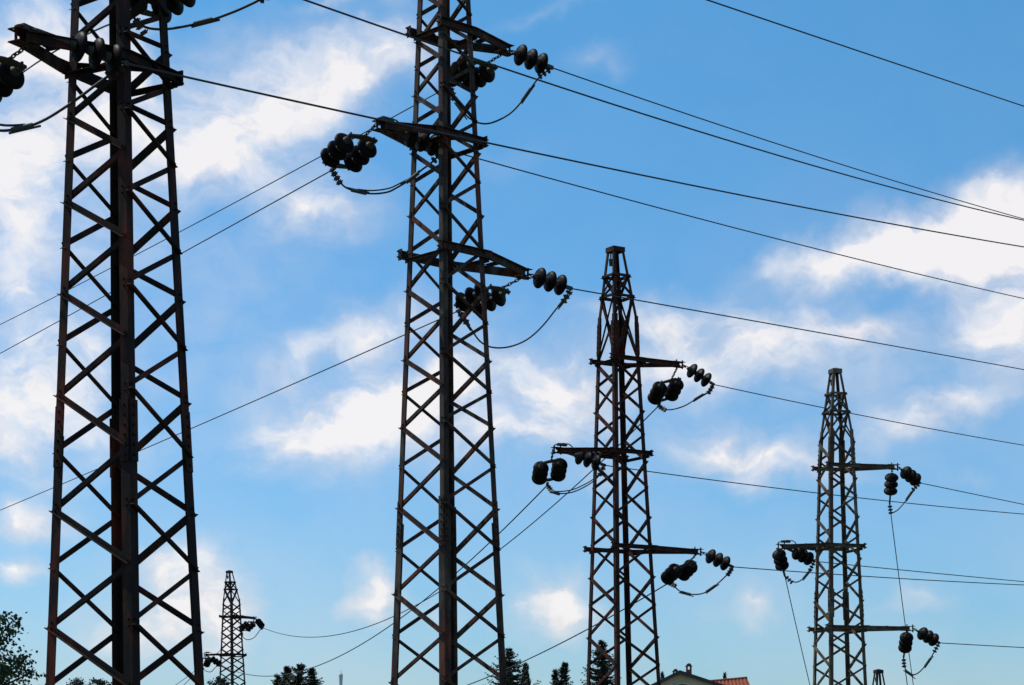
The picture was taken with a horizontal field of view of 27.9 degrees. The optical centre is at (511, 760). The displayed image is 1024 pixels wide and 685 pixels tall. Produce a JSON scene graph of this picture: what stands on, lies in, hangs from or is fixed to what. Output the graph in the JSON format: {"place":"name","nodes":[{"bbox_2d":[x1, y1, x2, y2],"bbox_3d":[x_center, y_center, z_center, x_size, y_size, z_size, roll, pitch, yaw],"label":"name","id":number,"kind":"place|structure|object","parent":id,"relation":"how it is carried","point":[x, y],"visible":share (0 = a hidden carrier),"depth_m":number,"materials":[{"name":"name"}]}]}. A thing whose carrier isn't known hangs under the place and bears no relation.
{"place":"outdoors","nodes":[
{"label":"outdoors","id":0,"kind":"place"},
{"bbox_2d":[0,0,1023,684],"label":"sky","id":1,"kind":"structure","parent":0,"point":[295,487],"materials":[{"name":"blue"}]},
{"bbox_3d":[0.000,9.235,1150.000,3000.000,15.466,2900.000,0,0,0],"label":"ground","id":2,"kind":"structure","parent":0,"visible":0},
{"bbox_2d":[0,611,45,684],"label":"broadleaf tree","id":3,"kind":"object","parent":2,"relation":"on","point":[7,672],"visible":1,"depth_m":39.96,"materials":[{"name":"green plant"}]},
{"bbox_2d":[66,677,85,684],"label":"broadleaf tree","id":4,"kind":"object","parent":2,"relation":"on","point":[76,681],"visible":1,"depth_m":89.86,"materials":[{"name":"green plant"}]},
{"bbox_2d":[85,677,111,684],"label":"broadleaf tree","id":5,"kind":"object","parent":2,"relation":"on","point":[97,682],"visible":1,"depth_m":91.84,"materials":[{"name":"green plant"}]},
{"bbox_2d":[8,0,203,684],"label":"lattice pylon","id":6,"kind":"object","parent":2,"relation":"on","point":[124,507],"visible":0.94,"depth_m":18.92,"materials":[{"name":"metal"}]},
{"bbox_2d":[0,45,28,101],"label":"double insulator string","id":7,"kind":"object","parent":6,"relation":"attached to","point":[12,77],"visible":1,"depth_m":18.36,"materials":[{"name":"brown ceramic"}]},
{"bbox_2d":[19,24,128,74],"bbox_3d":[-3.880,-6.307,18.274,1.076,0.317,0.279,0,0,-38],"label":"insulator string","id":8,"kind":"object","parent":6,"relation":"attached to","point":[112,58],"visible":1,"depth_m":18.34,"materials":[{"name":"brown ceramic"}]},
{"bbox_2d":[0,64,124,133],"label":"jumper cable","id":9,"kind":"object","parent":8,"relation":"attached to","point":[16,128],"visible":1,"depth_m":18.63,"materials":[{"name":"black metal"}]},
{"bbox_2d":[129,63,1023,246],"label":"power line","id":10,"kind":"object","parent":8,"relation":"attached to","point":[233,87],"visible":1,"depth_m":23.56,"materials":[{"name":"black metal"}]},
{"bbox_2d":[130,0,195,22],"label":"double insulator string","id":11,"kind":"object","parent":6,"relation":"attached to","point":[175,7],"visible":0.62,"depth_m":20.67,"materials":[{"name":"brown ceramic"}]},
{"bbox_2d":[23,24,108,72],"bbox_3d":[-10.657,-6.470,34.411,0.019,4.433,30.426,0,0,-27],"label":"power line","id":12,"kind":"object","parent":11,"relation":"attached to","point":[97,29],"visible":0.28,"depth_m":23.52,"materials":[{"name":"black metal"}]},
{"bbox_2d":[206,676,229,684],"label":"broadleaf tree","id":13,"kind":"object","parent":2,"relation":"on","point":[216,680],"visible":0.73,"depth_m":94.79,"materials":[{"name":"green plant"}]},
{"bbox_2d":[204,570,254,684],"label":"lattice pylon","id":14,"kind":"object","parent":2,"relation":"on","point":[231,616],"visible":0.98,"depth_m":82.90,"materials":[{"name":"metal"}]},
{"bbox_2d":[203,656,210,666],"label":"double insulator string","id":15,"kind":"object","parent":14,"relation":"attached to","point":[207,663],"visible":0.47,"depth_m":82.20,"materials":[{"name":"brown ceramic"}]},
{"bbox_2d":[206,655,221,666],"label":"insulator string","id":16,"kind":"object","parent":14,"relation":"attached to","point":[214,660],"visible":1,"depth_m":81.54,"materials":[{"name":"brown ceramic"}]},
{"bbox_2d":[239,619,255,631],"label":"double insulator string","id":17,"kind":"object","parent":14,"relation":"hanging from","point":[247,626],"visible":0.95,"depth_m":84.26,"materials":[{"name":"brown ceramic"}]},
{"bbox_2d":[255,618,264,627],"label":"insulator string","id":18,"kind":"object","parent":14,"relation":"attached to","point":[259,623],"visible":1,"depth_m":83.69,"materials":[{"name":"brown ceramic"}]},
{"bbox_2d":[270,673,283,684],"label":"conifer tree","id":19,"kind":"object","parent":2,"relation":"on","point":[276,681],"visible":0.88,"depth_m":100.42,"materials":[{"name":"green plant"}]},
{"bbox_2d":[281,665,291,684],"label":"conifer tree","id":20,"kind":"object","parent":2,"relation":"on","point":[287,669],"visible":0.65,"depth_m":100.91,"materials":[{"name":"green plant"}]},
{"bbox_2d":[279,662,324,684],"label":"conifer tree","id":21,"kind":"object","parent":2,"relation":"on","point":[297,679],"visible":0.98,"depth_m":99.79,"materials":[{"name":"green plant"}]},
{"bbox_2d":[301,667,321,684],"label":"conifer tree","id":22,"kind":"object","parent":2,"relation":"on","point":[311,679],"visible":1,"depth_m":99.41,"materials":[{"name":"green plant"}]},
{"bbox_2d":[339,673,342,684],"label":"telecom mast","id":23,"kind":"object","parent":2,"relation":"on","point":[340,678],"visible":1,"depth_m":399.69,"materials":[{"name":"metal"}]},
{"bbox_2d":[371,0,532,684],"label":"lattice pylon","id":24,"kind":"object","parent":2,"relation":"on","point":[448,551],"visible":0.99,"depth_m":26.04,"materials":[{"name":"brown metal"}]},
{"bbox_2d":[320,123,377,172],"bbox_3d":[-2.017,-7.614,25.741,0.755,0.406,0.885,0,0,0],"label":"double insulator string","id":25,"kind":"object","parent":24,"relation":"attached to","point":[338,149],"visible":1,"depth_m":25.73,"materials":[{"name":"brown ceramic"}]},
{"bbox_2d":[0,171,328,353],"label":"power line","id":26,"kind":"object","parent":25,"relation":"attached to","point":[191,247],"visible":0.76,"depth_m":29.57,"materials":[{"name":"black metal"}]},
{"bbox_2d":[379,124,438,155],"bbox_3d":[-1.234,-7.737,25.694,1.037,0.317,0.279,0,0,-39],"label":"insulator string","id":27,"kind":"object","parent":24,"relation":"attached to","point":[421,141],"visible":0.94,"depth_m":25.71,"materials":[{"name":"brown ceramic"}]},
{"bbox_2d":[331,150,438,194],"bbox_3d":[-1.568,-7.422,26.065,1.462,0.565,0.060,0,0,5],"label":"jumper cable","id":28,"kind":"object","parent":27,"relation":"hanging from","point":[366,192],"visible":0.96,"depth_m":26.07,"materials":[{"name":"black metal"}]},
{"bbox_2d":[448,150,1023,298],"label":"power line","id":29,"kind":"object","parent":27,"relation":"attached to","point":[722,224],"visible":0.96,"depth_m":31.16,"materials":[{"name":"black metal"}]},
{"bbox_2d":[450,52,504,91],"bbox_3d":[-0.474,-9.076,27.208,0.619,0.320,1.186,0,0,-40],"label":"double insulator string","id":30,"kind":"object","parent":24,"relation":"attached to","point":[484,73],"visible":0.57,"depth_m":27.22,"materials":[{"name":"brown ceramic"}]},
{"bbox_2d":[0,93,435,324],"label":"power line","id":31,"kind":"object","parent":30,"relation":"attached to","point":[213,213],"visible":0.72,"depth_m":34.32,"materials":[{"name":"black metal"}]},
{"bbox_2d":[454,277,523,314],"bbox_3d":[-0.296,-6.136,27.351,1.183,0.367,0.619,0,0,41],"label":"double insulator string","id":32,"kind":"object","parent":24,"relation":"attached to","point":[496,296],"visible":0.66,"depth_m":27.36,"materials":[{"name":"brown ceramic"}]},
{"bbox_2d":[1,312,455,509],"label":"power line","id":33,"kind":"object","parent":32,"relation":"attached to","point":[252,401],"visible":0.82,"depth_m":32.86,"materials":[{"name":"black metal"}]},
{"bbox_2d":[510,44,553,73],"bbox_3d":[0.250,-9.197,27.085,0.741,0.317,0.279,0,0,-37],"label":"insulator string","id":34,"kind":"object","parent":24,"relation":"attached to","point":[530,59],"visible":1,"depth_m":27.02,"materials":[{"name":"brown ceramic"}]},
{"bbox_2d":[451,68,550,124],"bbox_3d":[-0.168,-8.819,27.456,1.441,0.712,0.079,0,0,14],"label":"jumper cable","id":35,"kind":"object","parent":34,"relation":"hanging from","point":[523,99],"visible":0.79,"depth_m":27.40,"materials":[{"name":"black metal"}]},
{"bbox_2d":[554,68,1023,218],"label":"power line","id":36,"kind":"object","parent":34,"relation":"attached to","point":[774,142],"visible":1,"depth_m":31.99,"materials":[{"name":"black metal"}]},
{"bbox_2d":[528,268,572,294],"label":"insulator string","id":37,"kind":"object","parent":24,"relation":"attached to","point":[549,281],"visible":1,"depth_m":27.22,"materials":[{"name":"brown ceramic"}]},
{"bbox_2d":[458,290,572,348],"bbox_3d":[0.041,-5.895,27.601,1.560,0.784,0.066,0,0,8],"label":"jumper cable","id":38,"kind":"object","parent":37,"relation":"hanging from","point":[558,307],"visible":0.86,"depth_m":27.57,"materials":[{"name":"black metal"}]},
{"bbox_2d":[573,288,1023,369],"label":"power line","id":39,"kind":"object","parent":37,"relation":"attached to","point":[784,326],"visible":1,"depth_m":32.03,"materials":[{"name":"black metal"}]},
{"bbox_2d":[484,647,540,684],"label":"conifer tree","id":40,"kind":"object","parent":2,"relation":"on","point":[511,677],"visible":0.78,"depth_m":99.81,"materials":[{"name":"green plant"}]},
{"bbox_2d":[521,662,531,684],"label":"cypress tree","id":41,"kind":"object","parent":2,"relation":"on","point":[528,682],"visible":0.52,"depth_m":101.90,"materials":[{"name":"green plant"}]},
{"bbox_2d":[550,669,558,684],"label":"conifer tree","id":42,"kind":"object","parent":2,"relation":"on","point":[554,676],"visible":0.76,"depth_m":100.93,"materials":[{"name":"green plant"}]},
{"bbox_2d":[552,662,573,684],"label":"conifer tree","id":43,"kind":"object","parent":2,"relation":"on","point":[563,670],"visible":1,"depth_m":99.90,"materials":[{"name":"green plant"}]},
{"bbox_2d":[580,640,621,684],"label":"conifer tree","id":44,"kind":"object","parent":2,"relation":"on","point":[604,665],"visible":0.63,"depth_m":99.84,"materials":[{"name":"green plant"}]},
{"bbox_2d":[551,245,703,684],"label":"lattice pylon","id":45,"kind":"object","parent":2,"relation":"on","point":[619,330],"visible":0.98,"depth_m":36.20,"materials":[{"name":"red metal"}]},
{"bbox_2d":[532,448,567,486],"bbox_3d":[0.659,-5.104,36.133,0.632,0.524,1.224,0,0,0],"label":"double insulator string","id":46,"kind":"object","parent":45,"relation":"hanging from","point":[557,473],"visible":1,"depth_m":36.09,"materials":[{"name":"brown ceramic"}]},
{"bbox_2d":[221,486,545,676],"bbox_3d":[-5.412,-3.795,59.047,0.025,2.210,46.284,0,0,-15],"label":"power line","id":47,"kind":"object","parent":46,"relation":"attached to","point":[407,612],"visible":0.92,"depth_m":48.56,"materials":[{"name":"black metal"}]},
{"bbox_2d":[556,449,605,469],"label":"insulator string","id":48,"kind":"object","parent":45,"relation":"attached to","point":[587,459],"visible":1,"depth_m":35.85,"materials":[{"name":"brown ceramic"}]},
{"bbox_2d":[546,466,605,495],"bbox_3d":[1.106,-4.917,36.362,1.194,0.489,0.156,0,0,30],"label":"jumper cable","id":49,"kind":"object","parent":48,"relation":"hanging from","point":[551,490],"visible":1,"depth_m":36.36,"materials":[{"name":"black metal"}]},
{"bbox_2d":[606,465,1021,513],"bbox_3d":[13.548,-6.078,49.041,0.017,1.868,35.223,0,0,43],"label":"power line","id":50,"kind":"object","parent":48,"relation":"attached to","point":[812,492],"visible":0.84,"depth_m":40.47,"materials":[{"name":"black metal"}]},
{"bbox_2d":[647,367,683,407],"bbox_3d":[2.801,-6.764,37.536,0.654,0.554,1.187,0,0,0],"label":"double insulator string","id":51,"kind":"object","parent":45,"relation":"hanging from","point":[660,390],"visible":1,"depth_m":37.52,"materials":[{"name":"brown ceramic"}]},
{"bbox_2d":[264,407,656,637],"bbox_3d":[-3.681,-5.315,60.789,0.025,2.461,47.163,0,0,-16],"label":"power line","id":52,"kind":"object","parent":51,"relation":"attached to","point":[500,548],"visible":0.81,"depth_m":47.18,"materials":[{"name":"black metal"}]},
{"bbox_2d":[661,554,697,584],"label":"double insulator string","id":53,"kind":"object","parent":45,"relation":"attached to","point":[673,572],"visible":1,"depth_m":37.69,"materials":[{"name":"brown ceramic"}]},
{"bbox_2d":[468,584,665,684],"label":"power line","id":54,"kind":"object","parent":53,"relation":"attached to","point":[565,640],"visible":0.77,"depth_m":44.77,"materials":[{"name":"black metal"}]},
{"bbox_2d":[681,364,714,386],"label":"insulator string","id":55,"kind":"object","parent":45,"relation":"attached to","point":[699,375],"visible":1,"depth_m":37.18,"materials":[{"name":"brown ceramic"}]},
{"bbox_2d":[658,385,713,411],"bbox_3d":[3.185,-6.607,37.761,1.182,0.422,0.121,0,0,33],"label":"jumper cable","id":56,"kind":"object","parent":55,"relation":"hanging from","point":[664,409],"visible":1,"depth_m":37.67,"materials":[{"name":"black metal"}]},
{"bbox_2d":[715,384,1023,445],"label":"power line","id":57,"kind":"object","parent":55,"relation":"attached to","point":[863,415],"visible":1,"depth_m":41.19,"materials":[{"name":"black metal"}]},
{"bbox_2d":[700,549,733,570],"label":"insulator string","id":58,"kind":"object","parent":45,"relation":"attached to","point":[717,560],"visible":1,"depth_m":37.36,"materials":[{"name":"brown ceramic"}]},
{"bbox_2d":[669,568,733,596],"bbox_3d":[3.463,-3.265,37.928,1.314,0.527,0.132,0,0,27],"label":"jumper cable","id":59,"kind":"object","parent":58,"relation":"hanging from","point":[728,573],"visible":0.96,"depth_m":37.83,"materials":[{"name":"black metal"}]},
{"bbox_2d":[734,567,1022,584],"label":"power line","id":60,"kind":"object","parent":58,"relation":"attached to","point":[874,576],"visible":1,"depth_m":41.26,"materials":[{"name":"black metal"}]},
{"bbox_2d":[651,663,749,684],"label":"house","id":61,"kind":"structure","parent":2,"relation":"on","point":[680,677],"depth_m":110.00,"materials":[{"name":"ceramic"}]},
{"bbox_2d":[776,368,915,684],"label":"lattice pylon","id":62,"kind":"object","parent":2,"relation":"on","point":[851,467],"visible":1,"depth_m":40.89,"materials":[{"name":"metal"}]},
{"bbox_2d":[772,548,788,576],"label":"insulator string","id":63,"kind":"object","parent":62,"relation":"attached to","point":[779,557],"visible":1,"depth_m":40.82,"materials":[{"name":"brown ceramic"}]},
{"bbox_2d":[785,577,809,684],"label":"power line","id":64,"kind":"object","parent":63,"relation":"attached to","point":[797,630],"visible":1,"depth_m":43.85,"materials":[{"name":"black metal"}]},
{"bbox_2d":[780,545,814,564],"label":"insulator string","id":65,"kind":"object","parent":62,"relation":"attached to","point":[804,556],"visible":1,"depth_m":40.95,"materials":[{"name":"brown ceramic"}]},
{"bbox_2d":[785,562,814,583],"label":"jumper cable","id":66,"kind":"object","parent":65,"relation":"hanging from","point":[804,576],"visible":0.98,"depth_m":41.26,"materials":[{"name":"black metal"}]},
{"bbox_2d":[884,469,898,504],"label":"insulator string","id":67,"kind":"object","parent":62,"relation":"attached to","point":[890,485],"visible":1,"depth_m":41.54,"materials":[{"name":"brown ceramic"}]},
{"bbox_2d":[890,514,913,684],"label":"power line","id":68,"kind":"object","parent":67,"relation":"attached to","point":[900,587],"visible":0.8,"depth_m":45.60,"materials":[{"name":"black metal"}]},
{"bbox_2d":[898,631,912,657],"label":"insulator string","id":69,"kind":"object","parent":62,"relation":"attached to","point":[905,642],"visible":1,"depth_m":41.66,"materials":[{"name":"brown ceramic"}]},
{"bbox_2d":[897,466,920,485],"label":"insulator string","id":70,"kind":"object","parent":62,"relation":"attached to","point":[910,475],"visible":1,"depth_m":41.61,"materials":[{"name":"brown ceramic"}]},
{"bbox_2d":[887,484,919,513],"bbox_3d":[7.967,-5.321,41.956,0.663,0.639,0.054,0,0,4],"label":"jumper cable","id":71,"kind":"object","parent":70,"relation":"hanging from","point":[907,498],"visible":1,"depth_m":41.95,"materials":[{"name":"black metal"}]},
{"bbox_2d":[921,483,1023,504],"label":"power line","id":72,"kind":"object","parent":70,"relation":"attached to","point":[971,493],"visible":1,"depth_m":43.81,"materials":[{"name":"black metal"}]},
{"bbox_2d":[815,561,1023,581],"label":"power line","id":73,"kind":"object","parent":62,"relation":"attached to","point":[927,572],"visible":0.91,"depth_m":44.74,"materials":[{"name":"black metal"}]},
{"bbox_2d":[913,627,939,645],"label":"insulator string","id":74,"kind":"object","parent":62,"relation":"attached to","point":[926,635],"visible":1,"depth_m":41.66,"materials":[{"name":"brown ceramic"}]},
{"bbox_2d":[901,644,939,678],"bbox_3d":[8.323,-2.017,42.039,0.781,0.740,0.086,0,0,17],"label":"jumper cable","id":75,"kind":"object","parent":74,"relation":"hanging from","point":[903,663],"visible":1,"depth_m":42.02,"materials":[{"name":"black metal"}]},
{"bbox_2d":[942,643,1023,647],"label":"power line","id":76,"kind":"object","parent":74,"relation":"attached to","point":[982,645],"visible":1,"depth_m":43.57,"materials":[{"name":"black metal"}]},
{"bbox_2d":[872,669,884,684],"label":"lattice pylon","id":77,"kind":"object","parent":2,"relation":"on","point":[878,671],"visible":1,"depth_m":55.93,"materials":[{"name":"metal"}]},
{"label":"insulator string","id":78,"kind":"object","parent":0,"visible":0},
{"bbox_2d":[706,0,1023,106],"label":"power line","id":79,"kind":"object","parent":78,"relation":"attached to","point":[856,50],"visible":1,"depth_m":31.57,"materials":[{"name":"black metal"}]},
{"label":"insulator string","id":80,"kind":"object","parent":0,"visible":0},
{"bbox_2d":[132,0,268,35],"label":"jumper cable","id":81,"kind":"object","parent":80,"relation":"hanging from","point":[199,22],"visible":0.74,"depth_m":20.91,"materials":[{"name":"black metal"}]},
{"bbox_2d":[303,0,1023,220],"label":"power line","id":82,"kind":"object","parent":80,"relation":"attached to","point":[360,19],"visible":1,"depth_m":26.25,"materials":[{"name":"black metal"}]}
]}

